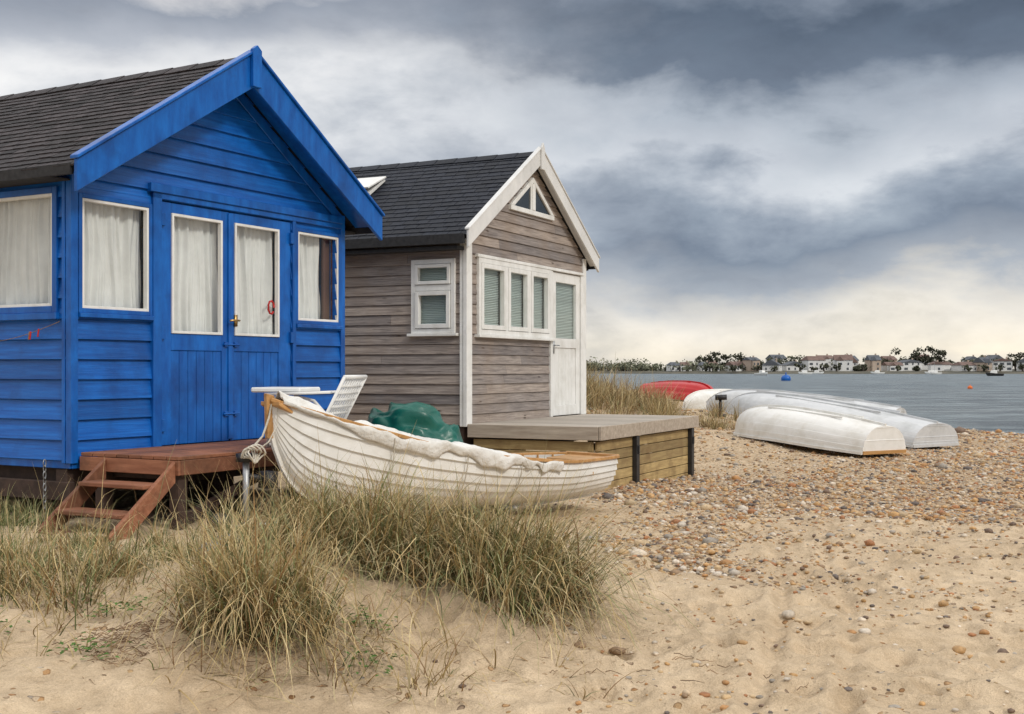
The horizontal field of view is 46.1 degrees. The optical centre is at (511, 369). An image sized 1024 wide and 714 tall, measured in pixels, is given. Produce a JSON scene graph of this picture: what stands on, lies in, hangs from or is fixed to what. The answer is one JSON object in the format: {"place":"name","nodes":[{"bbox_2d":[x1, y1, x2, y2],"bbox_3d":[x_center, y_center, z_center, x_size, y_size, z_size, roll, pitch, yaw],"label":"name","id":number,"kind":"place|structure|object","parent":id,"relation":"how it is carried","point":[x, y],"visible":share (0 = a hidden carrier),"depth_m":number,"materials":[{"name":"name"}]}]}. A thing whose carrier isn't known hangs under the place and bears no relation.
{"place":"outdoors","nodes":[
{"label":"outdoors","id":0,"kind":"place"},
{"bbox_2d":[0,425,706,713],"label":"marram grass","id":1,"kind":"structure","parent":0,"point":[379,533],"depth_m":5.41,"materials":[{"name":"green plant"}]},
{"bbox_2d":[0,389,1023,713],"bbox_3d":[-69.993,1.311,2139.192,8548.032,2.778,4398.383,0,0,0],"label":"ground","id":2,"kind":"structure","parent":0,"point":[52,683],"depth_m":5.25,"materials":[{"name":"beige sand"}]},
{"bbox_2d":[0,45,384,541],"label":"blue beach hut","id":3,"kind":"object","parent":2,"relation":"on","point":[172,256],"visible":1,"depth_m":9.79,"materials":[{"name":"paint"}]},
{"bbox_2d":[0,193,337,336],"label":"window frames","id":4,"kind":"structure","parent":3,"relation":"in","point":[145,210],"depth_m":10.24,"materials":[{"name":"white paint"}]},
{"bbox_2d":[251,375,367,446],"bbox_3d":[-1.640,0.332,9.736,0.836,0.585,0.490,0,0,15],"label":"white beach chair","id":5,"kind":"object","parent":3,"relation":"on","point":[352,390],"visible":0.48,"depth_m":9.62,"materials":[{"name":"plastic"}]},
{"bbox_2d":[0,586,414,676],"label":"weeds","id":6,"kind":"object","parent":2,"relation":"on","point":[127,603],"visible":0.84,"depth_m":4.82,"materials":[{"name":"green plant"}]},
{"bbox_2d":[207,390,619,531],"bbox_3d":[-0.677,0.686,9.885,4.059,1.074,1.351,0,0,-45],"label":"clinker rowing boat","id":7,"kind":"object","parent":2,"relation":"on","point":[290,421],"visible":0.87,"depth_m":9.06,"materials":[{"name":"white paint"}]},
{"bbox_2d":[367,402,462,442],"bbox_3d":[-1.042,0.805,12.478,1.176,0.958,1.024,0,0,27],"label":"green tarpaulin bundle","id":8,"kind":"object","parent":2,"relation":"on","point":[426,420],"visible":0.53,"depth_m":12.25,"materials":[{"name":"teal plastic"}]},
{"bbox_2d":[52,615,846,700],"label":"dry twigs","id":9,"kind":"object","parent":2,"relation":"on","point":[116,634],"visible":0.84,"depth_m":4.75,"materials":[{"name":"brown plant"}]},
{"bbox_2d":[345,143,698,489],"bbox_3d":[-1.392,-0.662,16.378,7.025,4.525,4.030,0,0,26],"label":"grey timber beach hut","id":10,"kind":"object","parent":2,"relation":"on","point":[465,295],"visible":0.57,"depth_m":14.66,"materials":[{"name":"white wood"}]},
{"bbox_2d":[640,380,712,399],"bbox_3d":[5.304,0.648,37.596,1.286,0.646,2.666,0,1,-40],"label":"red dinghy","id":11,"kind":"object","parent":2,"relation":"on","point":[690,388],"visible":0.5,"depth_m":37.06,"materials":[{"name":"paint"}]},
{"bbox_2d":[682,389,730,408],"bbox_3d":[5.355,0.717,29.404,3.007,0.506,1.444,2,-1,-33],"label":"upturned skiff","id":12,"kind":"object","parent":2,"relation":"on","point":[699,398],"visible":0.33,"depth_m":28.57,"materials":[{"name":"white paint"}]},
{"bbox_2d":[715,394,726,416],"bbox_3d":[4.160,0.720,23.999,0.245,0.464,0.202,0,0,0],"label":"mooring winch stand","id":13,"kind":"object","parent":2,"relation":"on","point":[720,398],"visible":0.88,"depth_m":23.94,"materials":[{"name":"black metal"}]},
{"bbox_2d":[419,401,1023,713],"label":"pebbles","id":14,"kind":"object","parent":2,"relation":"on","point":[742,510],"visible":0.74,"depth_m":11.57,"materials":[{"name":"gravel"}]},
{"bbox_2d":[706,389,906,413],"bbox_3d":[6.243,0.803,26.236,4.511,0.646,1.484,5,3,37],"label":"upturned skiff","id":15,"kind":"object","parent":2,"relation":"on","point":[732,394],"visible":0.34,"depth_m":26.18,"materials":[{"name":"white plastic"}]},
{"bbox_2d":[733,404,906,454],"bbox_3d":[4.689,0.901,19.185,1.286,0.606,3.291,0,4,-30],"label":"upturned dinghy","id":16,"kind":"object","parent":2,"relation":"on","point":[823,429],"visible":1,"depth_m":18.34,"materials":[{"name":"white paint"}]},
{"bbox_2d":[727,392,958,447],"bbox_3d":[6.001,0.856,23.127,1.642,0.606,5.066,0,6,-35],"label":"upturned long boat","id":17,"kind":"object","parent":2,"relation":"on","point":[917,432],"visible":0.69,"depth_m":21.79,"materials":[{"name":"white plastic"}]},
{"bbox_2d":[0,0,1023,368],"label":"sky","id":18,"kind":"structure","parent":0,"point":[760,179],"materials":[{"name":"grey"}]},
{"bbox_2d":[586,352,744,429],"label":"dune grass","id":19,"kind":"structure","parent":0,"point":[621,397],"depth_m":23.35,"materials":[{"name":"beige plant"}]},
{"bbox_2d":[586,374,1023,433],"bbox_3d":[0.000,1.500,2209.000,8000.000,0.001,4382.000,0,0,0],"label":"sea water","id":20,"kind":"structure","parent":0,"point":[989,403],"depth_m":92.20,"materials":[{"name":"grey liquid"}]},
{"bbox_2d":[754,370,767,374],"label":"moored motorboat","id":21,"kind":"object","parent":20,"relation":"on","point":[762,372],"visible":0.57,"depth_m":331.65,"materials":[{"name":"white paint"}]},
{"bbox_2d":[781,372,790,380],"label":"mooring buoy","id":22,"kind":"object","parent":20,"relation":"in","point":[785,377],"visible":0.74,"depth_m":167.51,"materials":[{"name":"blue paint"}]},
{"bbox_2d":[798,362,812,373],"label":"moored motorboat","id":23,"kind":"object","parent":20,"relation":"on","point":[804,371],"visible":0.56,"depth_m":400.14,"materials":[{"name":"white paint"}]},
{"bbox_2d":[809,370,823,373],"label":"moored motorboat","id":24,"kind":"object","parent":20,"relation":"on","point":[816,372],"visible":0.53,"depth_m":425.12,"materials":[{"name":"white paint"}]},
{"bbox_2d":[871,370,884,373],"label":"moored motorboat","id":25,"kind":"object","parent":20,"relation":"on","point":[877,372],"visible":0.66,"depth_m":429.58,"materials":[{"name":"white paint"}]},
{"bbox_2d":[930,362,941,373],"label":"moored motorboat","id":26,"kind":"object","parent":20,"relation":"on","point":[935,371],"visible":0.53,"depth_m":400.90,"materials":[{"name":"white paint"}]},
{"bbox_2d":[986,370,1003,375],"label":"moored motorboat","id":27,"kind":"object","parent":20,"relation":"on","point":[993,373],"visible":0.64,"depth_m":299.80,"materials":[{"name":"black plastic"}]},
{"bbox_2d":[586,369,1023,373],"bbox_3d":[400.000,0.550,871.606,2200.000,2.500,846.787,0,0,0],"label":"shore","id":28,"kind":"structure","parent":0,"point":[796,372],"depth_m":461.42,"materials":[{"name":"green plant"}]},
{"bbox_2d":[666,362,679,370],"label":"shore house","id":29,"kind":"structure","parent":28,"relation":"on","point":[672,364],"depth_m":471.73,"materials":[{"name":"tile"}]},
{"bbox_2d":[680,362,691,370],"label":"shore house","id":30,"kind":"structure","parent":28,"relation":"on","point":[684,363],"depth_m":471.71,"materials":[{"name":"tile"}]},
{"bbox_2d":[697,361,707,370],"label":"shore house","id":31,"kind":"structure","parent":28,"relation":"on","point":[701,364],"depth_m":472.41,"materials":[{"name":"tile"}]},
{"bbox_2d":[726,360,744,370],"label":"shore house","id":32,"kind":"structure","parent":28,"relation":"on","point":[734,363],"depth_m":470.78,"materials":[{"name":"tile"}]},
{"bbox_2d":[742,356,759,370],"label":"shore house","id":33,"kind":"structure","parent":28,"relation":"on","point":[749,362],"depth_m":467.42,"materials":[{"name":"paint"}]},
{"bbox_2d":[762,358,781,370],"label":"shore house","id":34,"kind":"structure","parent":28,"relation":"on","point":[767,365],"depth_m":464.20,"materials":[{"name":"paint"}]},
{"bbox_2d":[765,353,786,362],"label":"shore house","id":35,"kind":"structure","parent":28,"relation":"on","point":[778,356],"depth_m":499.24,"materials":[{"name":"tile"}]},
{"bbox_2d":[782,360,802,370],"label":"shore house","id":36,"kind":"structure","parent":28,"relation":"on","point":[788,366],"depth_m":471.05,"materials":[{"name":"paint"}]},
{"bbox_2d":[586,346,1023,371],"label":"distant trees","id":37,"kind":"object","parent":28,"relation":"on","point":[642,366],"visible":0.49,"depth_m":478.63,"materials":[{"name":"green plant"}]},
{"bbox_2d":[801,355,824,370],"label":"shore house","id":38,"kind":"structure","parent":28,"relation":"on","point":[812,361],"depth_m":476.07,"materials":[{"name":"paint"}]},
{"bbox_2d":[817,354,832,370],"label":"shore house","id":39,"kind":"structure","parent":28,"relation":"on","point":[827,358],"depth_m":492.36,"materials":[{"name":"paint"}]},
{"bbox_2d":[833,353,852,370],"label":"shore house","id":40,"kind":"structure","parent":28,"relation":"on","point":[846,361],"depth_m":464.93,"materials":[{"name":"paint"}]},
{"bbox_2d":[852,355,858,365],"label":"shore house","id":41,"kind":"structure","parent":28,"relation":"on","point":[855,362],"depth_m":474.48,"materials":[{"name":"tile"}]},
{"bbox_2d":[864,354,881,370],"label":"shore house","id":42,"kind":"structure","parent":28,"relation":"on","point":[873,362],"depth_m":469.54,"materials":[{"name":"paint"}]},
{"bbox_2d":[880,355,897,360],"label":"shore house","id":43,"kind":"structure","parent":28,"relation":"on","point":[890,357],"depth_m":500.41,"materials":[{"name":"tile"}]},
{"bbox_2d":[881,360,902,370],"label":"shore house","id":44,"kind":"structure","parent":28,"relation":"on","point":[888,366],"depth_m":471.62,"materials":[{"name":"paint"}]},
{"bbox_2d":[897,358,922,370],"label":"shore house","id":45,"kind":"structure","parent":28,"relation":"on","point":[908,365],"depth_m":474.50,"materials":[{"name":"paint"}]},
{"bbox_2d":[914,354,928,369],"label":"shore house","id":46,"kind":"structure","parent":28,"relation":"on","point":[924,367],"depth_m":494.87,"materials":[{"name":"paint"}]},
{"bbox_2d":[927,360,941,370],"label":"shore house","id":47,"kind":"structure","parent":28,"relation":"on","point":[938,366],"depth_m":466.58,"materials":[{"name":"paint"}]},
{"bbox_2d":[939,360,951,370],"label":"shore house","id":48,"kind":"structure","parent":28,"relation":"on","point":[946,366],"depth_m":475.54,"materials":[{"name":"paint"}]},
{"bbox_2d":[951,360,976,370],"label":"shore house","id":49,"kind":"structure","parent":28,"relation":"on","point":[956,366],"depth_m":468.82,"materials":[{"name":"paint"}]},
{"bbox_2d":[961,355,976,361],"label":"shore house","id":50,"kind":"structure","parent":28,"relation":"on","point":[972,357],"depth_m":493.71,"materials":[{"name":"tile"}]},
{"bbox_2d":[973,356,992,370],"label":"shore house","id":51,"kind":"structure","parent":28,"relation":"on","point":[985,360],"depth_m":466.92,"materials":[{"name":"paint"}]},
{"bbox_2d":[986,353,1001,359],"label":"shore house","id":52,"kind":"structure","parent":28,"relation":"on","point":[992,357],"depth_m":499.93,"materials":[{"name":"tile"}]},
{"bbox_2d":[993,357,1011,370],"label":"shore house","id":53,"kind":"structure","parent":28,"relation":"on","point":[1007,365],"depth_m":468.03,"materials":[{"name":"paint"}]},
{"bbox_2d":[1016,358,1023,370],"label":"shore house","id":54,"kind":"structure","parent":28,"relation":"on","point":[1021,361],"depth_m":465.40,"materials":[{"name":"tile"}]}
]}

